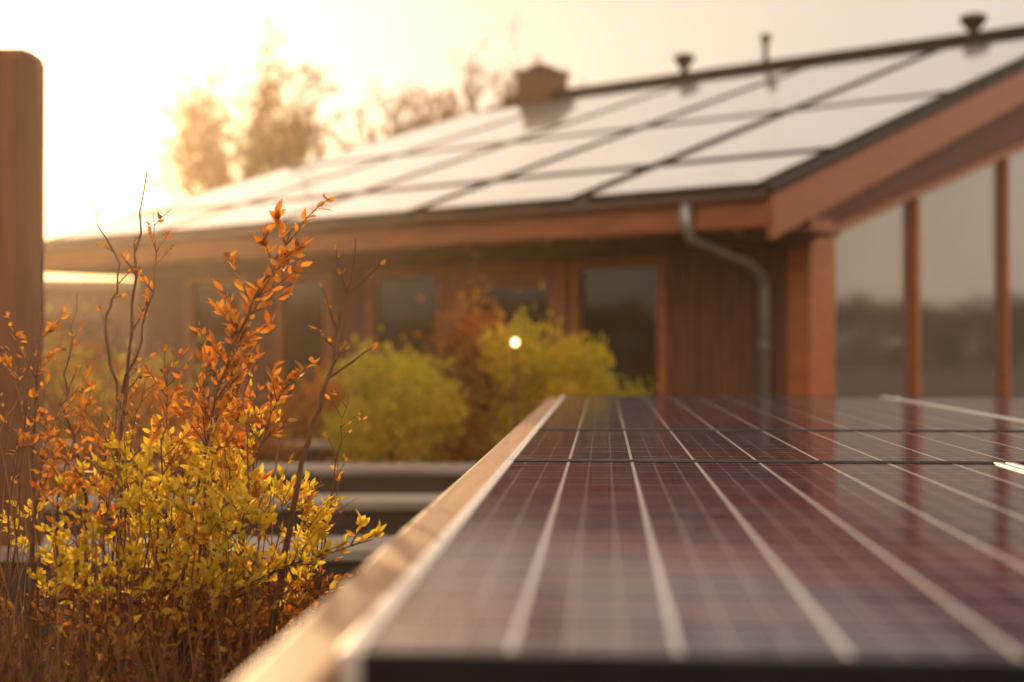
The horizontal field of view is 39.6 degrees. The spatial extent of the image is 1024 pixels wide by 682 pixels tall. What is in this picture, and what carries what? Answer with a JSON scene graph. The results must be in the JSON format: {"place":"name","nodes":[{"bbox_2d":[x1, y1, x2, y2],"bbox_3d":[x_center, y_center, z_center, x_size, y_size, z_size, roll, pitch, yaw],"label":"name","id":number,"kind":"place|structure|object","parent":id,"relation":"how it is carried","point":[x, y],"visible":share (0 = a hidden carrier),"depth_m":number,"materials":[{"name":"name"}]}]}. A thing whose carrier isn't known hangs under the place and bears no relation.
{"place":"outdoors","nodes":[
{"label":"outdoors","id":0,"kind":"place"},
{"bbox_2d":[44,279,138,414],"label":"garden shed","id":1,"kind":"structure","parent":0,"point":[60,293],"depth_m":27.50,"materials":[{"name":"brown wood"}]},
{"bbox_2d":[44,317,117,378],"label":"windows","id":2,"kind":"structure","parent":1,"relation":"in","point":[98,324],"depth_m":27.49,"materials":[{"name":"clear glass"}]},
{"bbox_2d":[0,415,491,681],"bbox_3d":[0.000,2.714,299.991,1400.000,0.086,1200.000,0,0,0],"label":"ground","id":3,"kind":"structure","parent":0,"point":[99,416],"depth_m":16.64,"materials":[{"name":"soil"}]},
{"bbox_2d":[0,49,44,546],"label":"weathered column","id":4,"kind":"structure","parent":3,"relation":"on","point":[21,158],"depth_m":6.00,"materials":[{"name":"brown wood"}]},
{"bbox_2d":[44,294,216,440],"bbox_3d":[-4.564,0.441,14.090,3.229,1.975,1.394,0,0,0],"label":"rust shrub","id":5,"kind":"object","parent":3,"relation":"on","point":[55,383],"visible":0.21,"depth_m":14.06,"materials":[{"name":"orange plant"}]},
{"bbox_2d":[44,354,271,493],"bbox_3d":[-2.483,0.740,8.780,2.117,1.322,0.890,0,0,0],"label":"rust shrub","id":6,"kind":"object","parent":3,"relation":"on","point":[178,429],"visible":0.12,"depth_m":8.73,"materials":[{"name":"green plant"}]},
{"bbox_2d":[0,536,395,659],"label":"raised bed edging","id":7,"kind":"object","parent":3,"relation":"on","point":[357,558],"depth_m":5.92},
{"bbox_2d":[115,375,334,462],"bbox_3d":[-2.338,0.840,11.249,1.951,1.160,0.931,0,0,0],"label":"rust shrub","id":8,"kind":"object","parent":3,"relation":"on","point":[271,452],"visible":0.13,"depth_m":11.28,"materials":[{"name":"orange plant"}]},
{"bbox_2d":[44,494,441,535],"bbox_3d":[-3.660,1.108,7.995,6.740,0.460,0.500,0,0,0],"label":"raised bed edging","id":9,"kind":"object","parent":3,"relation":"on","point":[397,514],"depth_m":7.78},
{"bbox_2d":[44,441,444,462],"bbox_3d":[-4.800,1.124,12.545,8.460,0.470,0.500,0,0,0],"label":"raised bed edging","id":10,"kind":"object","parent":3,"relation":"on","point":[316,448],"depth_m":12.32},
{"bbox_2d":[141,15,348,199],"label":"autumn tree","id":11,"kind":"object","parent":3,"relation":"on","point":[282,152],"visible":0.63,"depth_m":44.37,"materials":[{"name":"orange plant"}]},
{"bbox_2d":[47,463,475,493],"bbox_3d":[-4.125,1.112,10.045,7.810,0.470,0.500,0,0,0],"label":"raised bed edging","id":12,"kind":"object","parent":3,"relation":"on","point":[399,478],"depth_m":9.82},
{"bbox_2d":[273,357,366,440],"bbox_3d":[-1.753,0.781,13.354,1.248,1.282,1.111,0,0,0],"label":"orange shrub","id":13,"kind":"object","parent":3,"relation":"on","point":[306,410],"visible":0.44,"depth_m":13.21,"materials":[{"name":"orange plant"}]},
{"bbox_2d":[308,324,470,462],"bbox_3d":[-0.964,0.637,11.121,1.304,1.549,1.368,0,0,0],"label":"yellow shrub","id":14,"kind":"object","parent":3,"relation":"on","point":[391,421],"visible":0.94,"depth_m":11.04,"materials":[{"name":"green plant"}]},
{"bbox_2d":[332,78,447,152],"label":"autumn tree","id":15,"kind":"object","parent":3,"relation":"on","point":[421,123],"visible":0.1,"depth_m":49.16,"materials":[{"name":"orange plant"}]},
{"bbox_2d":[410,253,519,462],"bbox_3d":[-0.517,0.342,11.826,1.178,2.142,1.008,0,0,0],"label":"orange shrub","id":16,"kind":"object","parent":3,"relation":"on","point":[453,341],"visible":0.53,"depth_m":11.65,"materials":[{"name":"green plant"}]},
{"bbox_2d":[138,240,795,448],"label":"walls","id":17,"kind":"structure","parent":3,"relation":"on","point":[713,322],"depth_m":16.14,"materials":[{"name":"brown wood"}]},
{"bbox_2d":[186,256,667,440],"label":"windows","id":18,"kind":"structure","parent":17,"relation":"attached to","point":[621,304],"depth_m":18.74,"materials":[{"name":"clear glass"}]},
{"bbox_2d":[44,226,840,277],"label":"soffit","id":19,"kind":"structure","parent":17,"relation":"attached to","point":[747,236],"depth_m":16.77,"materials":[{"name":"brown wood"}]},
{"bbox_2d":[446,260,567,446],"bbox_3d":[-0.080,0.179,17.752,1.910,2.310,0.174,0,0,38],"label":"door","id":20,"kind":"structure","parent":17,"relation":"attached to","point":[507,281],"depth_m":17.68,"materials":[{"name":"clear glass"}]},
{"bbox_2d":[44,25,1023,246],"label":"roof","id":21,"kind":"structure","parent":17,"relation":"on","point":[932,46],"depth_m":25.19,"materials":[{"name":"metal"}]},
{"bbox_2d":[44,62,1023,273],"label":"fascia boards","id":22,"kind":"object","parent":21,"relation":"attached to","point":[799,197],"visible":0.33,"depth_m":15.94,"materials":[{"name":"brown wood"}]},
{"bbox_2d":[44,192,766,251],"bbox_3d":[-2.405,-1.368,17.441,12.320,0.077,0.080,0,0,38],"label":"gutter","id":23,"kind":"object","parent":22,"relation":"attached to","point":[748,197],"visible":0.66,"depth_m":15.97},
{"bbox_2d":[680,204,770,395],"bbox_3d":[2.236,0.010,14.774,0.135,2.720,1.742,0,0,38],"label":"downpipe","id":24,"kind":"object","parent":22,"relation":"attached to","point":[757,272],"visible":0.8,"depth_m":15.33,"materials":[{"name":"metal"}]},
{"bbox_2d":[49,40,1023,244],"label":"roof collectors","id":25,"kind":"object","parent":21,"relation":"on","point":[727,135],"visible":0.97,"depth_m":19.63,"materials":[{"name":"glass"}]},
{"bbox_2d":[512,63,569,104],"bbox_3d":[0.615,-5.169,29.864,0.870,1.220,0.880,0,0,38],"label":"chimney","id":26,"kind":"object","parent":21,"relation":"on","point":[535,83],"visible":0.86,"depth_m":29.57,"materials":[{"name":"brick"}]},
{"bbox_2d":[673,53,694,72],"bbox_3d":[3.400,-5.267,28.106,0.428,0.800,0.428,0,0,38],"label":"roof vent","id":27,"kind":"object","parent":21,"relation":"on","point":[683,61],"visible":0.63,"depth_m":27.99,"materials":[{"name":"black metal"}]},
{"bbox_2d":[760,34,770,60],"bbox_3d":[4.811,-5.343,26.988,0.219,0.940,0.218,0,0,38],"label":"flue pipe","id":28,"kind":"object","parent":21,"relation":"on","point":[765,39],"visible":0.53,"depth_m":26.94,"materials":[{"name":"grey metal"}]},
{"bbox_2d":[959,13,987,31],"bbox_3d":[7.946,-5.254,24.504,0.482,0.740,0.482,0,0,38],"label":"roof vent","id":29,"kind":"object","parent":21,"relation":"on","point":[971,22],"visible":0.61,"depth_m":24.36,"materials":[{"name":"black metal"}]},
{"bbox_2d":[405,13,566,123],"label":"autumn tree","id":30,"kind":"object","parent":3,"relation":"on","point":[448,114],"visible":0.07,"depth_m":52.97,"materials":[{"name":"orange plant"}]},
{"bbox_2d":[512,335,518,428],"bbox_3d":[0.025,0.677,10.977,0.056,1.450,0.056,0,0,0],"label":"garden lantern","id":31,"kind":"object","parent":3,"relation":"on","point":[515,342],"visible":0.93,"depth_m":10.97,"materials":[{"name":"white metal"}]},
{"bbox_2d":[424,282,625,462],"bbox_3d":[0.088,0.463,11.565,1.683,1.900,1.273,0,0,0],"label":"green yellow shrub","id":32,"kind":"object","parent":3,"relation":"on","point":[541,377],"visible":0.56,"depth_m":11.48,"materials":[{"name":"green plant"}]},
{"bbox_2d":[489,54,593,105],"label":"autumn tree","id":33,"kind":"object","parent":3,"relation":"on","point":[537,63],"visible":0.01,"depth_m":57.98,"materials":[{"name":"brown plant"}]},
{"bbox_2d":[578,370,655,395],"bbox_3d":[0.832,0.799,13.264,1.429,1.250,0.742,0,0,21],"label":"green shrub","id":34,"kind":"object","parent":3,"relation":"on","point":[613,391],"visible":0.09,"depth_m":13.20,"materials":[{"name":"green plant"}]},
{"bbox_2d":[236,396,1023,681],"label":"solar panel array","id":35,"kind":"object","parent":3,"relation":"on","point":[721,539],"visible":1,"depth_m":1.71,"materials":[{"name":"glass"}]},
{"bbox_2d":[788,157,1009,396],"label":"gable posts","id":36,"kind":"object","parent":3,"relation":"on","point":[811,329],"visible":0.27,"depth_m":15.40,"materials":[{"name":"brown wood"}]},
{"bbox_2d":[835,150,1023,396],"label":"gable glazing","id":37,"kind":"structure","parent":36,"relation":"attached to","point":[960,350],"depth_m":18.26,"materials":[{"name":"glass"}]},
{"bbox_3d":[-1.350,1.161,3.145,2.100,0.360,1.900,0,0,0],"label":"soil mound","id":38,"kind":"object","parent":3,"relation":"on","visible":0},
{"bbox_2d":[0,336,341,681],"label":"dry undergrowth","id":39,"kind":"object","parent":38,"relation":"on","point":[13,673],"visible":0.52,"depth_m":2.97,"materials":[{"name":"brown plant"}]},
{"bbox_2d":[0,172,390,681],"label":"autumn shrub","id":40,"kind":"object","parent":38,"relation":"on","point":[197,533],"visible":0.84,"depth_m":3.09,"materials":[{"name":"yellow plant"}]},
{"bbox_2d":[0,0,1023,279],"label":"sky","id":41,"kind":"structure","parent":0,"point":[109,64],"materials":[{"name":"white"}]},
{"bbox_2d":[814,102,1023,232],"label":"soffit","id":42,"kind":"structure","parent":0,"point":[996,139],"depth_m":18.11,"materials":[{"name":"brown wood"}]}
]}

